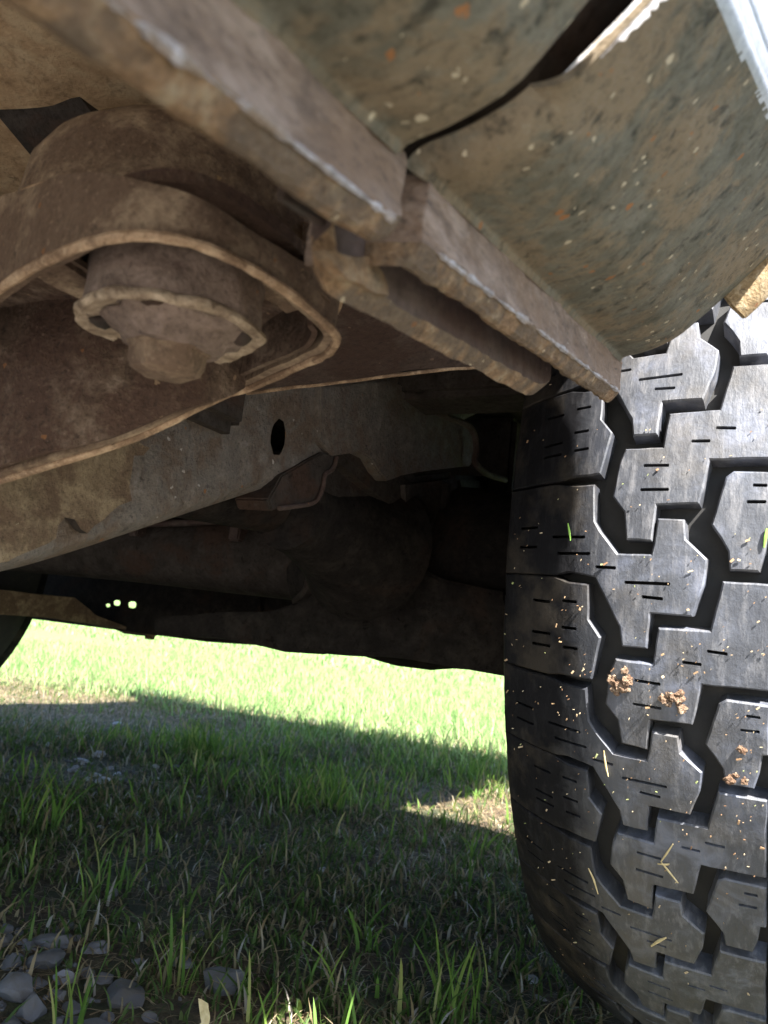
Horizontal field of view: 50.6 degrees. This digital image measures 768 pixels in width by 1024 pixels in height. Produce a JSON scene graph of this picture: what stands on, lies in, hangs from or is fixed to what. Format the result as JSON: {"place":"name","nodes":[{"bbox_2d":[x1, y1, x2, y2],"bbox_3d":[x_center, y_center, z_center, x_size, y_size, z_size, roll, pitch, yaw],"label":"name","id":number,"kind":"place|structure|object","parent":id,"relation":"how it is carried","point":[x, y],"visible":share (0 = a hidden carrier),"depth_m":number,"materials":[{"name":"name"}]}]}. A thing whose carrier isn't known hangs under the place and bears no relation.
{"place":"outdoors","nodes":[
{"label":"outdoors","id":0,"kind":"place"},
{"bbox_2d":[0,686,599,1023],"bbox_3d":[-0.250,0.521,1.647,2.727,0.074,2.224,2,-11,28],"label":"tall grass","id":1,"kind":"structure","parent":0,"point":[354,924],"depth_m":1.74,"materials":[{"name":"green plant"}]},
{"bbox_2d":[0,600,624,1023],"bbox_3d":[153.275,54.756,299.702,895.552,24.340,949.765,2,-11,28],"label":"ground","id":2,"kind":"structure","parent":0,"point":[140,908],"depth_m":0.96,"materials":[{"name":"green plant"}]},
{"bbox_2d":[0,933,13,946],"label":"stone","id":3,"kind":"object","parent":2,"relation":"on","point":[7,938],"visible":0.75,"depth_m":0.71,"materials":[{"name":"grey stone"}]},
{"bbox_2d":[1,923,13,933],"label":"stone","id":4,"kind":"object","parent":2,"relation":"on","point":[9,928],"visible":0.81,"depth_m":0.74,"materials":[{"name":"grey stone"}]},
{"bbox_2d":[1,1015,21,1023],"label":"stone","id":5,"kind":"object","parent":2,"relation":"on","point":[14,1019],"visible":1,"depth_m":0.58,"materials":[{"name":"grey stone"}]},
{"bbox_2d":[1,953,26,970],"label":"stone","id":6,"kind":"object","parent":2,"relation":"on","point":[7,962],"visible":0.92,"depth_m":0.67,"materials":[{"name":"grey stone"}]},
{"bbox_2d":[0,971,32,1002],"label":"stone","id":7,"kind":"object","parent":2,"relation":"on","point":[16,987],"visible":0.9,"depth_m":0.62,"materials":[{"name":"grey stone"}]},
{"bbox_2d":[14,927,23,935],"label":"stone","id":8,"kind":"object","parent":2,"relation":"on","point":[21,932],"visible":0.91,"depth_m":0.74,"materials":[{"name":"grey stone"}]},
{"bbox_2d":[17,938,27,944],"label":"stone","id":9,"kind":"object","parent":2,"relation":"on","point":[23,940],"visible":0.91,"depth_m":0.72,"materials":[{"name":"grey stone"}]},
{"bbox_2d":[22,941,37,952],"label":"stone","id":10,"kind":"object","parent":2,"relation":"on","point":[29,944],"visible":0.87,"depth_m":0.70,"materials":[{"name":"grey stone"}]},
{"bbox_2d":[15,991,46,1022],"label":"stone","id":11,"kind":"object","parent":2,"relation":"on","point":[33,1008],"visible":0.97,"depth_m":0.60,"materials":[{"name":"grey stone"}]},
{"bbox_2d":[32,977,47,989],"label":"stone","id":12,"kind":"object","parent":2,"relation":"on","point":[43,983],"visible":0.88,"depth_m":0.65,"materials":[{"name":"grey stone"}]},
{"bbox_2d":[25,948,64,968],"bbox_3d":[-0.285,0.379,0.682,0.030,0.022,0.029,2,-11,28],"label":"stone","id":13,"kind":"object","parent":2,"relation":"on","point":[51,958],"visible":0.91,"depth_m":0.68,"materials":[{"name":"grey stone"}]},
{"bbox_2d":[32,933,68,949],"bbox_3d":[-0.298,0.384,0.722,0.036,0.021,0.026,2,-11,28],"label":"stone","id":14,"kind":"object","parent":2,"relation":"on","point":[49,938],"visible":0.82,"depth_m":0.72,"materials":[{"name":"grey stone"}]},
{"bbox_2d":[12,760,98,838],"bbox_3d":[-0.443,0.384,1.108,0.112,0.104,0.113,8,-9,-9],"label":"grass tuft","id":15,"kind":"object","parent":2,"relation":"on","point":[55,811],"visible":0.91,"depth_m":1.11,"materials":[{"name":"green plant"}]},
{"bbox_2d":[49,989,65,1000],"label":"stone","id":16,"kind":"object","parent":2,"relation":"on","point":[61,993],"visible":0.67,"depth_m":0.63,"materials":[{"name":"grey stone"}]},
{"bbox_2d":[56,1017,63,1023],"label":"stone","id":17,"kind":"object","parent":2,"relation":"on","point":[59,1020],"visible":0.77,"depth_m":0.59,"materials":[{"name":"grey stone"}]},
{"bbox_2d":[53,968,74,984],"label":"stone","id":18,"kind":"object","parent":2,"relation":"on","point":[71,974],"visible":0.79,"depth_m":0.66,"materials":[{"name":"grey stone"}]},
{"bbox_2d":[62,1000,80,1014],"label":"stone","id":19,"kind":"object","parent":2,"relation":"on","point":[76,1007],"visible":0.67,"depth_m":0.61,"materials":[{"name":"grey stone"}]},
{"bbox_2d":[69,922,74,929],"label":"stone","id":20,"kind":"object","parent":2,"relation":"on","point":[72,924],"visible":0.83,"depth_m":0.77,"materials":[{"name":"grey stone"}]},
{"bbox_2d":[66,1016,78,1023],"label":"stone","id":21,"kind":"object","parent":2,"relation":"on","point":[75,1019],"visible":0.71,"depth_m":0.59,"materials":[{"name":"grey stone"}]},
{"bbox_2d":[73,935,81,941],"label":"stone","id":22,"kind":"object","parent":2,"relation":"on","point":[75,939],"visible":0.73,"depth_m":0.74,"materials":[{"name":"grey stone"}]},
{"bbox_2d":[48,931,113,1023],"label":"grass tuft","id":23,"kind":"object","parent":2,"relation":"on","point":[83,1005],"visible":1,"depth_m":0.58,"materials":[{"name":"green plant"}]},
{"bbox_2d":[78,758,88,762],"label":"stone","id":24,"kind":"object","parent":2,"relation":"on","point":[84,760],"visible":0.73,"depth_m":1.64,"materials":[{"name":"grey stone"}]},
{"bbox_2d":[81,967,94,975],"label":"stone","id":25,"kind":"object","parent":2,"relation":"on","point":[83,970],"visible":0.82,"depth_m":0.67,"materials":[{"name":"grey stone"}]},
{"bbox_2d":[79,940,109,953],"bbox_3d":[-0.256,0.388,0.721,0.027,0.016,0.020,9,-10,-18],"label":"stone","id":26,"kind":"object","parent":2,"relation":"on","point":[94,946],"visible":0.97,"depth_m":0.72,"materials":[{"name":"grey stone"}]},
{"bbox_2d":[76,832,116,903],"bbox_3d":[-0.308,0.384,0.868,0.083,0.068,0.053,2,-11,28],"label":"grass tuft","id":27,"kind":"object","parent":2,"relation":"on","point":[107,885],"visible":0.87,"depth_m":0.86,"materials":[{"name":"green plant"}]},
{"bbox_2d":[82,1017,111,1023],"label":"stone","id":28,"kind":"object","parent":2,"relation":"on","point":[96,1020],"visible":0.99,"depth_m":0.59,"materials":[{"name":"grey stone"}]},
{"bbox_2d":[94,750,105,756],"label":"stone","id":29,"kind":"object","parent":2,"relation":"on","point":[99,753],"visible":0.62,"depth_m":1.71,"materials":[{"name":"grey stone"}]},
{"bbox_2d":[94,776,109,783],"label":"stone","id":30,"kind":"object","parent":2,"relation":"on","point":[99,778],"visible":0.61,"depth_m":1.43,"materials":[{"name":"grey stone"}]},
{"bbox_2d":[94,972,113,984],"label":"stone","id":31,"kind":"object","parent":2,"relation":"on","point":[103,980],"visible":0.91,"depth_m":0.67,"materials":[{"name":"grey stone"}]},
{"bbox_2d":[99,1011,114,1022],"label":"stone","id":32,"kind":"object","parent":2,"relation":"on","point":[104,1016],"visible":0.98,"depth_m":0.60,"materials":[{"name":"grey stone"}]},
{"bbox_2d":[107,978,144,1008],"bbox_3d":[-0.205,0.386,0.644,0.030,0.022,0.038,9,-10,-14],"label":"stone","id":33,"kind":"object","parent":2,"relation":"on","point":[125,992],"visible":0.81,"depth_m":0.64,"materials":[{"name":"grey stone"}]},
{"bbox_2d":[131,958,144,964],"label":"stone","id":34,"kind":"object","parent":2,"relation":"on","point":[137,960],"visible":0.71,"depth_m":0.70,"materials":[{"name":"grey stone"}]},
{"bbox_2d":[141,1010,157,1022],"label":"stone","id":35,"kind":"object","parent":2,"relation":"on","point":[150,1014],"visible":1,"depth_m":0.61,"materials":[{"name":"grey stone"}]},
{"bbox_2d":[173,954,194,968],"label":"stone","id":36,"kind":"object","parent":2,"relation":"on","point":[188,962],"visible":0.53,"depth_m":0.71,"materials":[{"name":"grey stone"}]},
{"bbox_2d":[145,909,223,995],"bbox_3d":[-0.168,0.363,0.675,0.065,0.070,0.054,9,-10,-13],"label":"grass tuft","id":37,"kind":"object","parent":2,"relation":"on","point":[171,958],"visible":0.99,"depth_m":0.67,"materials":[{"name":"green plant"}]},
{"bbox_2d":[179,931,204,939],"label":"stone","id":38,"kind":"object","parent":2,"relation":"on","point":[200,932],"visible":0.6,"depth_m":0.77,"materials":[{"name":"grey stone"}]},
{"bbox_2d":[153,717,233,758],"bbox_3d":[-0.431,0.514,1.861,0.172,0.099,0.173,7,-9,-5],"label":"grass tuft","id":39,"kind":"object","parent":2,"relation":"on","point":[201,741],"visible":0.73,"depth_m":1.87,"materials":[{"name":"green plant"}]},
{"bbox_2d":[198,998,209,1023],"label":"dead leaf","id":40,"kind":"object","parent":2,"relation":"on","point":[204,1012],"visible":1,"depth_m":0.59,"materials":[{"name":"plant"}]},
{"bbox_2d":[203,966,244,995],"bbox_3d":[-0.136,0.401,0.685,0.037,0.034,0.032,2,-11,28],"label":"stone","id":41,"kind":"object","parent":2,"relation":"on","point":[230,986],"visible":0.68,"depth_m":0.68,"materials":[{"name":"grey stone"}]},
{"bbox_2d":[217,948,281,1023],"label":"grass tuft","id":42,"kind":"object","parent":2,"relation":"on","point":[249,1012],"visible":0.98,"depth_m":0.63,"materials":[{"name":"green plant"}]},
{"bbox_2d":[0,604,506,774],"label":"lawn grass","id":43,"kind":"structure","parent":2,"relation":"on","point":[56,660],"depth_m":4.22,"materials":[{"name":"green plant"}]},
{"bbox_2d":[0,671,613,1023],"bbox_3d":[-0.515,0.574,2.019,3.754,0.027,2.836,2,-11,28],"label":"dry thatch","id":44,"kind":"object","parent":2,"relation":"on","point":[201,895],"visible":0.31,"depth_m":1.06,"materials":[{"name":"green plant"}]},
{"bbox_2d":[279,762,373,816],"bbox_3d":[-0.102,0.499,1.490,0.163,0.081,0.187,7,-9,-1],"label":"grass tuft","id":45,"kind":"object","parent":2,"relation":"on","point":[341,800],"visible":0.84,"depth_m":1.47,"materials":[{"name":"green plant"}]},
{"bbox_2d":[0,0,767,1023],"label":"pickup truck","id":46,"kind":"object","parent":2,"relation":"on","point":[310,310],"visible":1,"depth_m":0.40,"materials":[{"name":"paint"}]},
{"bbox_2d":[588,868,597,893],"bbox_3d":[0.122,0.215,0.473,0.005,0.015,0.009,2,-11,28],"label":"straw","id":47,"kind":"object","parent":46,"relation":"on","point":[593,880],"visible":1,"depth_m":0.47,"materials":[{"name":"beige plant"}]},
{"bbox_2d":[603,751,608,776],"bbox_3d":[0.121,0.138,0.444,0.003,0.014,0.006,2,-11,28],"label":"straw","id":48,"kind":"object","parent":46,"relation":"on","point":[605,763],"visible":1,"depth_m":0.44,"materials":[{"name":"beige plant"}]},
{"bbox_2d":[607,666,632,695],"bbox_3d":[0.126,0.090,0.434,0.014,0.017,0.006,2,-11,28],"label":"mud clod","id":49,"kind":"object","parent":46,"relation":"on","point":[621,686],"visible":1,"depth_m":0.43,"materials":[{"name":"brown soil"}]},
{"bbox_2d":[504,384,767,995],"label":"straw chips","id":50,"kind":"object","parent":46,"relation":"on","point":[662,654],"visible":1,"depth_m":0.43,"materials":[{"name":"beige plant"}]},
{"bbox_2d":[651,937,666,946],"bbox_3d":[0.157,0.245,0.464,0.010,0.010,0.009,2,-11,28],"label":"straw","id":51,"kind":"object","parent":46,"relation":"on","point":[658,941],"visible":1,"depth_m":0.46,"materials":[{"name":"beige plant"}]},
{"bbox_2d":[658,844,677,882],"bbox_3d":[0.153,0.188,0.438,0.011,0.022,0.013,2,-11,28],"label":"straw","id":52,"kind":"object","parent":46,"relation":"on","point":[666,864],"visible":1,"depth_m":0.44,"materials":[{"name":"beige plant"}]},
{"bbox_2d":[657,689,687,713],"bbox_3d":[0.149,0.097,0.419,0.015,0.013,0.005,2,-11,28],"label":"mud clod","id":53,"kind":"object","parent":46,"relation":"on","point":[668,698],"visible":1,"depth_m":0.42,"materials":[{"name":"brown soil"}]},
{"bbox_2d":[722,745,748,784],"bbox_3d":[0.177,0.127,0.408,0.012,0.021,0.009,2,-11,28],"label":"mud clod","id":54,"kind":"object","parent":46,"relation":"on","point":[729,779],"visible":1,"depth_m":0.41,"materials":[{"name":"brown soil"}]},
{"bbox_2d":[763,528,767,547],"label":"grass cutting","id":55,"kind":"object","parent":46,"relation":"attached to","point":[765,537],"depth_m":0.40,"materials":[{"name":"plant"}]},
{"bbox_2d":[381,924,480,1023],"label":"grass tuft","id":56,"kind":"object","parent":2,"relation":"on","point":[438,992],"visible":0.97,"depth_m":0.66,"materials":[{"name":"green plant"}]},
{"bbox_2d":[444,749,508,783],"bbox_3d":[0.227,0.623,2.003,0.179,0.085,0.192,9,-10,-17],"label":"grass tuft","id":57,"kind":"object","parent":2,"relation":"on","point":[474,766],"visible":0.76,"depth_m":1.99,"materials":[{"name":"green plant"}]},
{"bbox_2d":[525,975,538,983],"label":"stone","id":58,"kind":"object","parent":2,"relation":"on","point":[533,979],"visible":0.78,"depth_m":0.77,"materials":[{"name":"grey stone"}]},
{"bbox_2d":[535,994,546,1001],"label":"stone","id":59,"kind":"object","parent":2,"relation":"on","point":[545,1000],"visible":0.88,"depth_m":0.73,"materials":[{"name":"grey stone"}]}
]}

